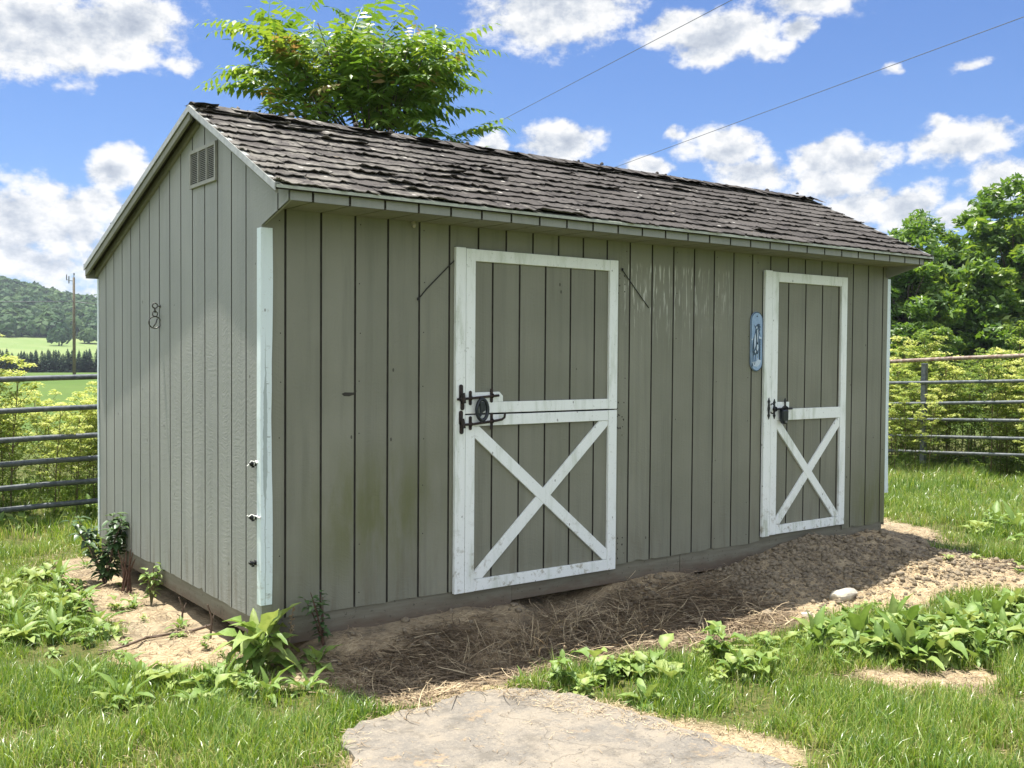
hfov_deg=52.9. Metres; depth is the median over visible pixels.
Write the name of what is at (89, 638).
broadleaf weed
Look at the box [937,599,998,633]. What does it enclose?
broadleaf weed
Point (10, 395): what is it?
tall weed
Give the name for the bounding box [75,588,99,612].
broadleaf weed
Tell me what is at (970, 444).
tall weed
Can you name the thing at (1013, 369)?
tall weed
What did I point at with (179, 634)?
sprout
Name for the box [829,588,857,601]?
stone
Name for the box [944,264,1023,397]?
tree
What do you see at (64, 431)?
tall weed
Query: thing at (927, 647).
broadleaf weed
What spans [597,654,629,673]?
broadleaf weed
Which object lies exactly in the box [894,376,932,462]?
tall weed
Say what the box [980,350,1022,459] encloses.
tall weed
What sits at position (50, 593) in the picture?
broadleaf weed
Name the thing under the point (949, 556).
sprout
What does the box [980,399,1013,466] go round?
tall weed
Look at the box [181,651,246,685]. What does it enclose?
broadleaf weed
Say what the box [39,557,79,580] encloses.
broadleaf weed
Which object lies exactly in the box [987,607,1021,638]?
broadleaf weed
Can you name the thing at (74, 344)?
utility pole
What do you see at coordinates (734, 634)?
broadleaf weed
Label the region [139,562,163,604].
seedling
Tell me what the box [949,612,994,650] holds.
broadleaf weed
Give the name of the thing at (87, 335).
field tree
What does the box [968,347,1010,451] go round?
tall weed
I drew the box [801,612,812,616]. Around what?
stone
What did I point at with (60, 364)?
conifer
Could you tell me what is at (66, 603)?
broadleaf weed
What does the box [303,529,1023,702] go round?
gravel
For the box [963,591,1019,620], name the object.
broadleaf weed
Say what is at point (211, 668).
broadleaf weed
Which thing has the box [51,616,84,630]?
broadleaf weed
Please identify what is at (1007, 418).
tall weed
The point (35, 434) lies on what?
tall weed
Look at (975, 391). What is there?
tall weed
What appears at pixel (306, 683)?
broadleaf weed
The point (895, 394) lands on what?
tall weed
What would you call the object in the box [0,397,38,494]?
tall weed
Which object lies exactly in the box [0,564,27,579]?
broadleaf weed
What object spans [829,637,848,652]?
broadleaf weed
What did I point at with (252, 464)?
wire insulator
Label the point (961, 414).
tall weed
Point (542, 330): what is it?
door leaf
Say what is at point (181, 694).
broadleaf weed
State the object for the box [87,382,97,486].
tall weed
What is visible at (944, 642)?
broadleaf weed
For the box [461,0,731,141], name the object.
power line
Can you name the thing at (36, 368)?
conifer
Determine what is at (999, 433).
tall weed
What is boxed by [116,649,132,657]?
broadleaf weed
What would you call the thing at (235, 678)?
broadleaf weed
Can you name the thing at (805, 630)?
broadleaf weed
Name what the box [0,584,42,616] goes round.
broadleaf weed
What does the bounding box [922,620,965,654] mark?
broadleaf weed
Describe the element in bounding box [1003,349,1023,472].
tall weed
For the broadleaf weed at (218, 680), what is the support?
on the ground at (194, 613)
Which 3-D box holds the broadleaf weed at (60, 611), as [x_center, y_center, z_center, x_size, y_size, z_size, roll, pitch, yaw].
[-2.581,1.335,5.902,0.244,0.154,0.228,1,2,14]
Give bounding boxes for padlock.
[475,397,489,421]
[780,406,788,423]
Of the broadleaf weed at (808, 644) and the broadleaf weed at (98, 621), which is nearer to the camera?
the broadleaf weed at (808, 644)
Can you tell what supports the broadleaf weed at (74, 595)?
on the ground at (194, 613)
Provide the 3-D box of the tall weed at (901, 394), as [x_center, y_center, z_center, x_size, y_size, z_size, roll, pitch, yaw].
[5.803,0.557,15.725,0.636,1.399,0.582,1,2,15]
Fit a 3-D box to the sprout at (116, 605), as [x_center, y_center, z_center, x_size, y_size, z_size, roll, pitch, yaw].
[-2.459,1.377,6.401,0.146,0.130,0.121,1,2,27]
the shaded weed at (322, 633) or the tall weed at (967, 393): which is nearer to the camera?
the shaded weed at (322, 633)
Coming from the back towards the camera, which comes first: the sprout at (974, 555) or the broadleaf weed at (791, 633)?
the sprout at (974, 555)
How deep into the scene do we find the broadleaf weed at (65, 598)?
6.19 m
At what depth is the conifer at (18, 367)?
220.21 m
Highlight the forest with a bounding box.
[0,276,96,336]
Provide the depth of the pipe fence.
14.46 m
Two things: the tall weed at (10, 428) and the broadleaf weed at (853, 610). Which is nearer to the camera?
the broadleaf weed at (853, 610)
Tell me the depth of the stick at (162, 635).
5.74 m
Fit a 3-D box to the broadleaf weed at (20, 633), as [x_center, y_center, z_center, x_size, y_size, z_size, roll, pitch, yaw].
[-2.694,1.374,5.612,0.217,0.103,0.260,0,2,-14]
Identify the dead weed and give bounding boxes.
[177,597,185,623]
[205,604,214,638]
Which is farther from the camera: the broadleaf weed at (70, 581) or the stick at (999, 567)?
the stick at (999, 567)
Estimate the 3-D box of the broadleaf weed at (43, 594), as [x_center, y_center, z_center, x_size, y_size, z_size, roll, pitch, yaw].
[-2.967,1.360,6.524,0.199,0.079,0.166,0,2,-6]
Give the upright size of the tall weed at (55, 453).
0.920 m
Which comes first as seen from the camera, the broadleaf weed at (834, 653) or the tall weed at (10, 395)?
the broadleaf weed at (834, 653)
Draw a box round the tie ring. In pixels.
[148,303,160,328]
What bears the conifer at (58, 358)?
on the ground at (194, 613)
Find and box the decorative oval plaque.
[750,312,762,370]
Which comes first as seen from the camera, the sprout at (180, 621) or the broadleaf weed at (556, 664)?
the broadleaf weed at (556, 664)
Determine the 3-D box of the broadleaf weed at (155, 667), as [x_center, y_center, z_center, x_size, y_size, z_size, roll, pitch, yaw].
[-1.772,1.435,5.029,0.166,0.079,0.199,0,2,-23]
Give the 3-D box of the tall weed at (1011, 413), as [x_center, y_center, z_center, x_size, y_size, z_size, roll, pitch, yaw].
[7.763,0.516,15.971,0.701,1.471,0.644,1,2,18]
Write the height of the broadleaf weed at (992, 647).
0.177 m
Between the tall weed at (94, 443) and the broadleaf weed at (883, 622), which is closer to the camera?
the broadleaf weed at (883, 622)
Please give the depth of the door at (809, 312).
7.94 m
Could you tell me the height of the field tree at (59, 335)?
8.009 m
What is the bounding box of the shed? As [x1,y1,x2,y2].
[83,101,933,645]
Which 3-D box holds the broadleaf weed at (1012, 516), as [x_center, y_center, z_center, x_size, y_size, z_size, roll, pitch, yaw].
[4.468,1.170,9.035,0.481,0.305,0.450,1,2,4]
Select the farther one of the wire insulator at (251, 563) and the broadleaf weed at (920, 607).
the broadleaf weed at (920, 607)
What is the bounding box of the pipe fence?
[888,353,1023,466]
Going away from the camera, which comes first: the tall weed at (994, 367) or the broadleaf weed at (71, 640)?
the broadleaf weed at (71, 640)
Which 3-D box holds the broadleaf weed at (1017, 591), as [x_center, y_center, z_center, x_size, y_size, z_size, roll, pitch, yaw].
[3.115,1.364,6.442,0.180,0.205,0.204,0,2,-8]
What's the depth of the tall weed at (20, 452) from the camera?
12.07 m
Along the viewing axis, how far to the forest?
522.01 m
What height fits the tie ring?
0.167 m
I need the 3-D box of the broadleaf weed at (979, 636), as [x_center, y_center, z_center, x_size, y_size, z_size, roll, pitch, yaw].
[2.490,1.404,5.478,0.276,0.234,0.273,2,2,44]
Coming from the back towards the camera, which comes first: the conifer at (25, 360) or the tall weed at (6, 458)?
the conifer at (25, 360)
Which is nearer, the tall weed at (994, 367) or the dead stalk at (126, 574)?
the dead stalk at (126, 574)
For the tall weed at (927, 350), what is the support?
on the ground at (194, 613)
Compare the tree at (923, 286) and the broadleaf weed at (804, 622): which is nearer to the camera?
the broadleaf weed at (804, 622)
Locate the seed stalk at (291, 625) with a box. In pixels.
[286,607,294,660]
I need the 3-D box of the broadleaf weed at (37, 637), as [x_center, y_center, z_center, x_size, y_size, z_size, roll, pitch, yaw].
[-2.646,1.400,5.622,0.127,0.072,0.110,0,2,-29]
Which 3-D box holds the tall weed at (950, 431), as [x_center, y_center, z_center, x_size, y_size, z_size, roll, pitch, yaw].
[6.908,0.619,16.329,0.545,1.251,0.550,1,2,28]
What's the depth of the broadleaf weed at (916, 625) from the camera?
5.81 m
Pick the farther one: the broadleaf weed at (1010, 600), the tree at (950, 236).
the tree at (950, 236)
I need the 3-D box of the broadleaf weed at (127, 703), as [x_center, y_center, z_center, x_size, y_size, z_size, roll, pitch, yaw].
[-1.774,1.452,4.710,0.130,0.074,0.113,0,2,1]
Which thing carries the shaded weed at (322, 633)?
on the ground at (194, 613)
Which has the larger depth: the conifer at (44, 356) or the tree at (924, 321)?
the conifer at (44, 356)
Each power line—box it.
[0,301,72,301]
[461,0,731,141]
[617,17,1022,166]
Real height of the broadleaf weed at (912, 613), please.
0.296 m
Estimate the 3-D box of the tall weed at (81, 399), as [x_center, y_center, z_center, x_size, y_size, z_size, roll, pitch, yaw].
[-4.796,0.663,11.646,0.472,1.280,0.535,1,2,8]
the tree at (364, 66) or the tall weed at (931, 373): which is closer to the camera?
the tree at (364, 66)
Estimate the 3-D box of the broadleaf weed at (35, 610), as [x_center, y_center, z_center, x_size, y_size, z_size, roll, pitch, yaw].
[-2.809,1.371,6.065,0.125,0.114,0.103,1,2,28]
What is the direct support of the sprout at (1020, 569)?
on the ground at (194, 613)
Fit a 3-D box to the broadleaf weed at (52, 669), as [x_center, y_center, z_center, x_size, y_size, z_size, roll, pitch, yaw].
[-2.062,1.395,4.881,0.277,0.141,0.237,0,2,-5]
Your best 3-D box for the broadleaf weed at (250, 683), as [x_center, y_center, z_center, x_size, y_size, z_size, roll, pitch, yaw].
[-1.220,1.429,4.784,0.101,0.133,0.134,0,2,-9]
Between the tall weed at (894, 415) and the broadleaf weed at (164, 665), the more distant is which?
the tall weed at (894, 415)
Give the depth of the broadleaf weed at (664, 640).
5.34 m
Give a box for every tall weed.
[0,334,21,492]
[0,356,27,496]
[0,359,53,519]
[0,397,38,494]
[0,414,29,506]
[0,421,22,497]
[2,403,33,483]
[14,389,62,493]
[22,389,66,489]
[23,411,65,500]
[24,402,82,515]
[38,418,70,479]
[40,424,78,511]
[51,402,94,488]
[52,391,97,505]
[53,423,97,514]
[63,386,96,491]
[68,410,97,498]
[71,410,97,497]
[73,392,97,477]
[79,381,97,469]
[80,412,97,486]
[85,401,97,497]
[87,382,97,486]
[888,369,897,460]
[888,376,911,461]
[888,383,926,467]
[888,384,911,457]
[888,394,914,467]
[888,399,898,445]
[889,351,919,461]
[889,357,915,447]
[890,335,918,438]
[892,327,958,458]
[892,385,916,456]
[893,346,936,454]
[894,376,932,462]
[897,351,930,449]
[897,392,919,458]
[899,407,928,468]
[900,351,941,439]
[903,335,957,450]
[904,341,953,457]
[906,364,940,454]
[907,387,942,456]
[911,388,944,462]
[911,388,952,465]
[912,394,947,472]
[927,367,970,464]
[927,384,955,463]
[928,351,977,466]
[934,368,968,450]
[936,387,964,460]
[937,377,968,459]
[942,371,973,448]
[944,362,988,463]
[950,379,987,469]
[953,387,985,450]
[954,360,990,461]
[957,364,987,445]
[958,374,986,455]
[963,348,1020,474]
[964,363,1005,459]
[966,353,1017,463]
[966,391,995,459]
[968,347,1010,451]
[978,390,1015,464]
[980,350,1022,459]
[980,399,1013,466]
[983,396,1019,474]
[984,368,1023,474]
[989,388,1019,463]
[990,358,1023,464]
[991,320,1023,449]
[995,373,1022,452]
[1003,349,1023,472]
[1005,395,1023,457]
[1009,372,1023,460]
[1010,339,1023,446]
[1010,369,1023,416]
[1010,408,1023,478]
[1011,385,1023,413]
[1012,344,1023,457]
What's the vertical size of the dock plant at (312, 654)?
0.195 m
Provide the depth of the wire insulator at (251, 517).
5.34 m
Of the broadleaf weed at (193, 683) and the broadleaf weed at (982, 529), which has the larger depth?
the broadleaf weed at (982, 529)
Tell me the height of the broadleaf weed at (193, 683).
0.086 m
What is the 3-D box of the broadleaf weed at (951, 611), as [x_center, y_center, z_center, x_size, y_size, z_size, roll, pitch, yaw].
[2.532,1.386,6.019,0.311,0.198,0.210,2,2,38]
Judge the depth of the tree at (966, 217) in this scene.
47.47 m
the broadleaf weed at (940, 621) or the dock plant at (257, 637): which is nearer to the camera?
the dock plant at (257, 637)
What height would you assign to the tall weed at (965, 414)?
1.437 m
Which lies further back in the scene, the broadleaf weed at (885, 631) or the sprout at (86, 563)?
the sprout at (86, 563)
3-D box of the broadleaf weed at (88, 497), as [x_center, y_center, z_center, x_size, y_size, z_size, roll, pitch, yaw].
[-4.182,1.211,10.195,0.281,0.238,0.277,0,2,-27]
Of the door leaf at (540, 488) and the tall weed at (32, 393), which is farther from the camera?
the tall weed at (32, 393)
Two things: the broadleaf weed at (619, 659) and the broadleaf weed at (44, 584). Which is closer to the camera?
the broadleaf weed at (619, 659)
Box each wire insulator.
[247,460,257,467]
[247,514,260,520]
[248,560,256,566]
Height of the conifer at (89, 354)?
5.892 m
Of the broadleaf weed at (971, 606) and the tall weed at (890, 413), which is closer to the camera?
the broadleaf weed at (971, 606)
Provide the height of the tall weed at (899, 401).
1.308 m
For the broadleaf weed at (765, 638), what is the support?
on the ground at (194, 613)
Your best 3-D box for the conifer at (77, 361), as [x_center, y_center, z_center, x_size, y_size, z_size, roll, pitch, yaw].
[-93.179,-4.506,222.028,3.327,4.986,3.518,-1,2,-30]
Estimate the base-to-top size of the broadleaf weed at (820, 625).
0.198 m
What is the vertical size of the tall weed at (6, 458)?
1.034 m
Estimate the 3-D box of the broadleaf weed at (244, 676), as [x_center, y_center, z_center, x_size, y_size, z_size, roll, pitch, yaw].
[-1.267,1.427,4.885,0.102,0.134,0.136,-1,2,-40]
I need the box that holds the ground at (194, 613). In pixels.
[0,333,1023,767]
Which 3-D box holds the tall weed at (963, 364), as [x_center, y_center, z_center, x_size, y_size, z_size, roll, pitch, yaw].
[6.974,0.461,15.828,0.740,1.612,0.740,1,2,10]
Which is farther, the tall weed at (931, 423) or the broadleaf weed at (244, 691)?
the tall weed at (931, 423)
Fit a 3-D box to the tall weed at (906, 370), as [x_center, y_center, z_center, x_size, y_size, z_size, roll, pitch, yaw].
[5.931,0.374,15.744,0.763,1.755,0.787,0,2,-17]
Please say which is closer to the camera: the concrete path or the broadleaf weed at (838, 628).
the concrete path
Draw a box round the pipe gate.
[0,374,97,512]
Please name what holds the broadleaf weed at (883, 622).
on the ground at (194, 613)
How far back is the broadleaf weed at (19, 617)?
5.79 m
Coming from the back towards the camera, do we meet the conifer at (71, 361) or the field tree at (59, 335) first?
the field tree at (59, 335)
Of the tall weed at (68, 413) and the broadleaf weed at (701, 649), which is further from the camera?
the tall weed at (68, 413)
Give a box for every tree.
[46,328,71,345]
[78,327,96,343]
[194,0,515,149]
[887,209,982,351]
[888,219,977,397]
[889,305,963,390]
[939,172,1023,394]
[939,195,1016,391]
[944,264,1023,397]
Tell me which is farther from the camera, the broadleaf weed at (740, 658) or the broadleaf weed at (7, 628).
the broadleaf weed at (7, 628)
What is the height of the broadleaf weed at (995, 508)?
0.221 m
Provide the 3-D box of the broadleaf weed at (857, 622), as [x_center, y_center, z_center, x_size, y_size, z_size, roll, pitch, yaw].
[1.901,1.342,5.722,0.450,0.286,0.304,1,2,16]
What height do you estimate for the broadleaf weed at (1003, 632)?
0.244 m
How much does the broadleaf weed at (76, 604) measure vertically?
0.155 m
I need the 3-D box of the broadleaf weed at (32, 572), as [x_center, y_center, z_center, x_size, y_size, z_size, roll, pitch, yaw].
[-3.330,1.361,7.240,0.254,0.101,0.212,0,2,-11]
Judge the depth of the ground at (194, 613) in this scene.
6.02 m
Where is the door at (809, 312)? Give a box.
[767,271,847,534]
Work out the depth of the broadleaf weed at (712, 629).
5.50 m
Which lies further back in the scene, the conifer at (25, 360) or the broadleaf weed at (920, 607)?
the conifer at (25, 360)
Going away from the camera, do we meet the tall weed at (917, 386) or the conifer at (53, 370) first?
the tall weed at (917, 386)
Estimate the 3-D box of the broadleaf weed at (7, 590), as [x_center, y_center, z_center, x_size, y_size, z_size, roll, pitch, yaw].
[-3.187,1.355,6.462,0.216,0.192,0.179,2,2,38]
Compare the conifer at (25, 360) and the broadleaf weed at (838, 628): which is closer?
the broadleaf weed at (838, 628)
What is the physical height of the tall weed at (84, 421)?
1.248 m
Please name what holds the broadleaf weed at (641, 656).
on the ground at (194, 613)
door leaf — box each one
[457,248,617,413]
[459,410,616,592]
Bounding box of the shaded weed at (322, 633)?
[297,590,332,645]
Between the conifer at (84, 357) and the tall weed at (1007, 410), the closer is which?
the tall weed at (1007, 410)
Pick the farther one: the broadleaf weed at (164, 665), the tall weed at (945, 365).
the tall weed at (945, 365)
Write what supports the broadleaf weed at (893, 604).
on the ground at (194, 613)
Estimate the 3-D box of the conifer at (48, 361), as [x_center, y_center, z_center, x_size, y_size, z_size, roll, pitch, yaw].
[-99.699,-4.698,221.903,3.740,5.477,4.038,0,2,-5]
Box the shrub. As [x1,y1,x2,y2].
[57,512,128,584]
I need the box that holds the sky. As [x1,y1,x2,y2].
[0,0,1023,297]
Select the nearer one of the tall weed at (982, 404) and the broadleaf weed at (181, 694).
the broadleaf weed at (181, 694)
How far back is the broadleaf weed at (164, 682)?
4.96 m
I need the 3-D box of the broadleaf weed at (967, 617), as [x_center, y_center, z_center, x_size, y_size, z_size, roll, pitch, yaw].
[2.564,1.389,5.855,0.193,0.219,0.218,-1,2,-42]
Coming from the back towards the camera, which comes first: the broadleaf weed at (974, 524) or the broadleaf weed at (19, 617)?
the broadleaf weed at (974, 524)
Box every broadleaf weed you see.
[0,511,15,527]
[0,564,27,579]
[0,577,29,587]
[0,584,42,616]
[0,585,17,604]
[0,609,43,631]
[0,621,36,642]
[0,621,44,646]
[0,627,13,642]
[4,512,35,530]
[14,511,30,516]
[17,632,39,644]
[22,566,41,576]
[22,568,54,581]
[22,596,34,605]
[22,606,42,616]
[29,575,60,587]
[29,591,51,602]
[32,616,87,639]
[36,584,88,603]
[36,607,77,637]
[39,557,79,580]
[41,563,55,581]
[42,600,80,624]
[43,573,73,591]
[43,647,66,658]
[45,508,67,519]
[45,594,73,620]
[45,665,99,692]
[46,591,89,616]
[47,654,119,688]
[51,566,69,587]
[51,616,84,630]
[55,512,79,524]
[55,578,101,603]
[55,600,80,619]
[60,577,77,591]
[66,593,88,614]
[67,578,87,588]
[68,635,84,643]
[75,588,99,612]
[75,599,127,621]
[78,624,95,645]
[81,615,108,629]
[82,494,97,514]
[82,503,97,512]
[90,617,109,638]
[91,691,128,713]
[94,662,108,683]
[95,671,154,699]
[99,619,125,640]
[107,674,132,687]
[112,693,136,709]
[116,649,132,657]
[123,652,159,673]
[131,702,159,714]
[135,664,167,681]
[137,662,188,688]
[155,660,172,669]
[155,677,176,687]
[160,665,189,676]
[169,677,231,708]
[178,673,214,704]
[180,678,214,692]
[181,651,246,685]
[189,673,237,707]
[193,662,226,687]
[197,692,220,704]
[222,671,252,692]
[235,670,252,691]
[236,681,259,706]
[237,664,294,706]
[237,675,259,703]
[278,663,331,697]
[545,649,576,687]
[563,671,593,696]
[571,646,611,683]
[572,680,593,698]
[586,674,606,687]
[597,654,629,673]
[601,655,623,683]
[606,653,643,677]
[630,651,658,682]
[632,657,658,682]
[633,633,677,661]
[643,659,686,684]
[688,646,708,663]
[698,638,740,656]
[699,621,729,659]
[706,621,748,655]
[706,665,730,688]
[714,643,761,679]
[716,653,750,681]
[732,648,788,677]
[742,646,761,662]
[746,638,758,648]
[751,631,799,649]
[754,631,775,651]
[770,646,790,664]
[772,631,797,651]
[781,637,825,658]
[787,604,860,653]
[791,617,845,638]
[797,626,810,636]
[804,623,830,644]
[822,623,855,646]
[822,644,852,667]
[824,603,883,634]
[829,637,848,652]
[834,603,862,621]
[835,626,882,659]
[854,620,897,663]
[865,626,927,665]
[865,631,921,660]
[866,613,906,641]
[866,629,899,655]
[869,592,921,628]
[870,610,938,665]
[873,615,881,619]
[888,605,941,632]
[893,605,922,625]
[900,624,949,670]
[910,620,960,653]
[911,606,939,628]
[917,627,973,669]
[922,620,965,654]
[923,610,955,624]
[924,594,984,622]
[930,607,959,627]
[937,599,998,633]
[938,588,990,612]
[942,614,971,637]
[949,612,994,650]
[951,611,982,627]
[957,520,988,531]
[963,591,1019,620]
[965,630,1006,667]
[966,621,1018,646]
[969,602,1008,636]
[970,618,1023,651]
[974,521,993,533]
[974,638,1008,658]
[979,610,992,630]
[979,612,1016,622]
[982,500,1007,521]
[983,509,999,522]
[983,624,1023,654]
[985,499,1023,528]
[985,596,1018,619]
[985,612,1023,635]
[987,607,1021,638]
[992,588,1023,611]
[993,615,1023,637]
[994,588,1023,612]
[1003,624,1023,646]
[1006,536,1023,547]
[1007,605,1023,618]
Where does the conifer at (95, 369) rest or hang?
on the ground at (194, 613)
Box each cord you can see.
[417,261,453,299]
[622,268,648,307]
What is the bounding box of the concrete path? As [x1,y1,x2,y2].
[341,688,793,767]
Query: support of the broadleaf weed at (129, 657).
on the ground at (194, 613)
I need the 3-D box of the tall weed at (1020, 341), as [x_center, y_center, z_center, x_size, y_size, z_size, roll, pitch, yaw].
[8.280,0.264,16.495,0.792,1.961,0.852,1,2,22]
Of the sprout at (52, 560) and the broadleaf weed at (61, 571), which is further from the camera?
the sprout at (52, 560)
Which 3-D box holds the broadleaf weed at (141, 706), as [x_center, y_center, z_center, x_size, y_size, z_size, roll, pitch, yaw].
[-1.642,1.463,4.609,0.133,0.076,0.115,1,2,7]
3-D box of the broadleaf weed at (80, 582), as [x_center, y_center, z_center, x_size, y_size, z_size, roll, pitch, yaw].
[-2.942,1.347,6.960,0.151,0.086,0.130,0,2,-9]
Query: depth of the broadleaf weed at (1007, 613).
6.06 m
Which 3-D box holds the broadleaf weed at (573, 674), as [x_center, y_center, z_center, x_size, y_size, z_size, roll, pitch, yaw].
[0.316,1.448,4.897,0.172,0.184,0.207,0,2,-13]
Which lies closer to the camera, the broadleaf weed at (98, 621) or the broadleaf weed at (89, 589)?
the broadleaf weed at (98, 621)
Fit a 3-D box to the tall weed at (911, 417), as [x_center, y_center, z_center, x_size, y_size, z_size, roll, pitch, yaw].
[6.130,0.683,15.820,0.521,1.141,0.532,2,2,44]
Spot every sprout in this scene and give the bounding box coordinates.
[48,559,57,568]
[74,556,92,566]
[102,647,144,665]
[107,594,129,610]
[118,637,132,644]
[122,600,138,610]
[126,596,142,608]
[139,614,148,622]
[166,615,188,628]
[169,631,187,638]
[200,635,210,649]
[217,649,226,657]
[511,665,529,678]
[872,599,882,610]
[942,554,954,558]
[969,553,984,558]
[1014,561,1023,573]
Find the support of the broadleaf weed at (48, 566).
on the ground at (194, 613)
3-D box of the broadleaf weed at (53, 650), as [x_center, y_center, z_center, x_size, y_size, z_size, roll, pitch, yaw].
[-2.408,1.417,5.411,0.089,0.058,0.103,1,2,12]
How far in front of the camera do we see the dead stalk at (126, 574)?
6.90 m
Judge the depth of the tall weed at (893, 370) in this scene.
16.95 m
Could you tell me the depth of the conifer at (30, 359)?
220.80 m
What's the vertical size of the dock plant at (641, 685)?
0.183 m
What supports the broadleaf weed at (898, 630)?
on the ground at (194, 613)
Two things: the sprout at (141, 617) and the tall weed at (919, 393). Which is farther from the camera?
the tall weed at (919, 393)
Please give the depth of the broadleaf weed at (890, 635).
5.51 m
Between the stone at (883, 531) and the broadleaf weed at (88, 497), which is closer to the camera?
the stone at (883, 531)
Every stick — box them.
[98,623,212,654]
[971,562,1023,568]
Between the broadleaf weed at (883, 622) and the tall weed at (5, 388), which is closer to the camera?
the broadleaf weed at (883, 622)
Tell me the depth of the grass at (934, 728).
4.71 m
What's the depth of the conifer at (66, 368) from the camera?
221.15 m
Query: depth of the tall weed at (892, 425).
15.61 m
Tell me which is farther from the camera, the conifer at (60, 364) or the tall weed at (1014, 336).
the conifer at (60, 364)
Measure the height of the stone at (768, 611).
0.054 m
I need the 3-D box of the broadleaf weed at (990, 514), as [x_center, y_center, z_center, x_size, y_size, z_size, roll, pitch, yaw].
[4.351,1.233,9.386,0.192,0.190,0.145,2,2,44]
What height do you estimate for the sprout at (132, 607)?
0.101 m
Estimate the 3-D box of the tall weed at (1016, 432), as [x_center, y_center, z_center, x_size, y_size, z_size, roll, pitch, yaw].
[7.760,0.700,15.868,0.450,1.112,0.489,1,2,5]
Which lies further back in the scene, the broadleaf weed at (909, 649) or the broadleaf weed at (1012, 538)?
the broadleaf weed at (1012, 538)
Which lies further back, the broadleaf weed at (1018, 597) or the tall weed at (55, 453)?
the tall weed at (55, 453)
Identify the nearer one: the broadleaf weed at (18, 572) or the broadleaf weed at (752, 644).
the broadleaf weed at (752, 644)
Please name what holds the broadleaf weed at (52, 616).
on the ground at (194, 613)
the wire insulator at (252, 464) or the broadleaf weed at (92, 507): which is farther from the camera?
the broadleaf weed at (92, 507)
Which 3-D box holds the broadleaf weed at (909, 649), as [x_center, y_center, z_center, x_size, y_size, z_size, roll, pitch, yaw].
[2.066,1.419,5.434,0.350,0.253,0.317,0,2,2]
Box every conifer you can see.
[0,350,5,368]
[2,352,11,370]
[12,352,22,372]
[16,351,32,372]
[23,351,35,372]
[30,350,42,372]
[38,357,46,372]
[39,351,43,363]
[40,353,48,371]
[43,351,56,372]
[46,350,59,372]
[55,350,61,371]
[57,354,66,372]
[58,348,70,372]
[62,351,80,372]
[76,353,82,372]
[77,351,91,372]
[85,348,96,372]
[90,349,96,371]
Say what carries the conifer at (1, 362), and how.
on the ground at (194, 613)
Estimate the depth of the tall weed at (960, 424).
17.19 m
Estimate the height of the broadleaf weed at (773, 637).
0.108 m
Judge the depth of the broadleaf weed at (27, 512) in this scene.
9.86 m
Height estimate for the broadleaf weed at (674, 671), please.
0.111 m
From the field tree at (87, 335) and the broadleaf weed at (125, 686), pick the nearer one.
the broadleaf weed at (125, 686)
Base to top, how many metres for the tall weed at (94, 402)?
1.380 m
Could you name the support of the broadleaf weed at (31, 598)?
on the ground at (194, 613)
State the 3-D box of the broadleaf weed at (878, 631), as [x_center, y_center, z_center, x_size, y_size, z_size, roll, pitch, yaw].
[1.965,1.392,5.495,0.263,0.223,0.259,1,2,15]
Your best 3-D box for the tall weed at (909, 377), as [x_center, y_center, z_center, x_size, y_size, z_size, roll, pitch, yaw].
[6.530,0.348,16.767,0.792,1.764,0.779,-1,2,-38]
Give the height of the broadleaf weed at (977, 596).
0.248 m
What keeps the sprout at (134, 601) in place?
on the ground at (194, 613)
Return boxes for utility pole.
[66,273,75,374]
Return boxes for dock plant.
[202,602,302,676]
[288,645,339,677]
[617,678,665,712]
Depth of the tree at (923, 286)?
42.80 m
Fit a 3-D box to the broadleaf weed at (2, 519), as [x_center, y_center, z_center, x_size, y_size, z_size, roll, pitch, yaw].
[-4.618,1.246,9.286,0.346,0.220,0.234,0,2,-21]
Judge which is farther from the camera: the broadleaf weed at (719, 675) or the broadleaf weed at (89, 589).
the broadleaf weed at (89, 589)
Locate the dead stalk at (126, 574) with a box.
[118,549,134,592]
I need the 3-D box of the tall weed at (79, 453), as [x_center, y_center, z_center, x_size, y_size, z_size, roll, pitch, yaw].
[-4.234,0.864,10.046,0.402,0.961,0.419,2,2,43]
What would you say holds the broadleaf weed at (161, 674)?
on the ground at (194, 613)
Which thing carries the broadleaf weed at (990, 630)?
on the ground at (194, 613)
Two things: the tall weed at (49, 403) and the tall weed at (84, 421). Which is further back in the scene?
the tall weed at (49, 403)
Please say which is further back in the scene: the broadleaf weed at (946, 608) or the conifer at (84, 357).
the conifer at (84, 357)
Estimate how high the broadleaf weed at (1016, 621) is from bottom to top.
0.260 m
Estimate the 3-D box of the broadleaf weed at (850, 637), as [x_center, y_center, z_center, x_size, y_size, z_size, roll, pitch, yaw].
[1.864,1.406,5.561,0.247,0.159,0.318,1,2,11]
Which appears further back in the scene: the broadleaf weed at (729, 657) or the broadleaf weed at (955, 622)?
the broadleaf weed at (955, 622)
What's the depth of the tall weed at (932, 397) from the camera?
15.04 m
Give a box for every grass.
[0,456,1023,767]
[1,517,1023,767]
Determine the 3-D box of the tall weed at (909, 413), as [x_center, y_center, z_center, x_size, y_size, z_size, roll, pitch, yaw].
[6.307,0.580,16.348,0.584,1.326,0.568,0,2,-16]
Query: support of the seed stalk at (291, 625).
on the ground at (194, 613)
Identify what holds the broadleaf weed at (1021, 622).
on the ground at (194, 613)
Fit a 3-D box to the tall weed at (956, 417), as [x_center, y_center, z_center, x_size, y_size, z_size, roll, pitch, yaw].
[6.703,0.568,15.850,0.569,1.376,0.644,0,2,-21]
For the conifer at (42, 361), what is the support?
on the ground at (194, 613)
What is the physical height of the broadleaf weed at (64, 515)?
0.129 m
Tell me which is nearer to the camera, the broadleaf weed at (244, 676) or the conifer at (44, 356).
the broadleaf weed at (244, 676)
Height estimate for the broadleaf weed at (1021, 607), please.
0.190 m
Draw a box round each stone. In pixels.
[763,609,772,615]
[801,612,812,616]
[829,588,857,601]
[879,528,888,534]

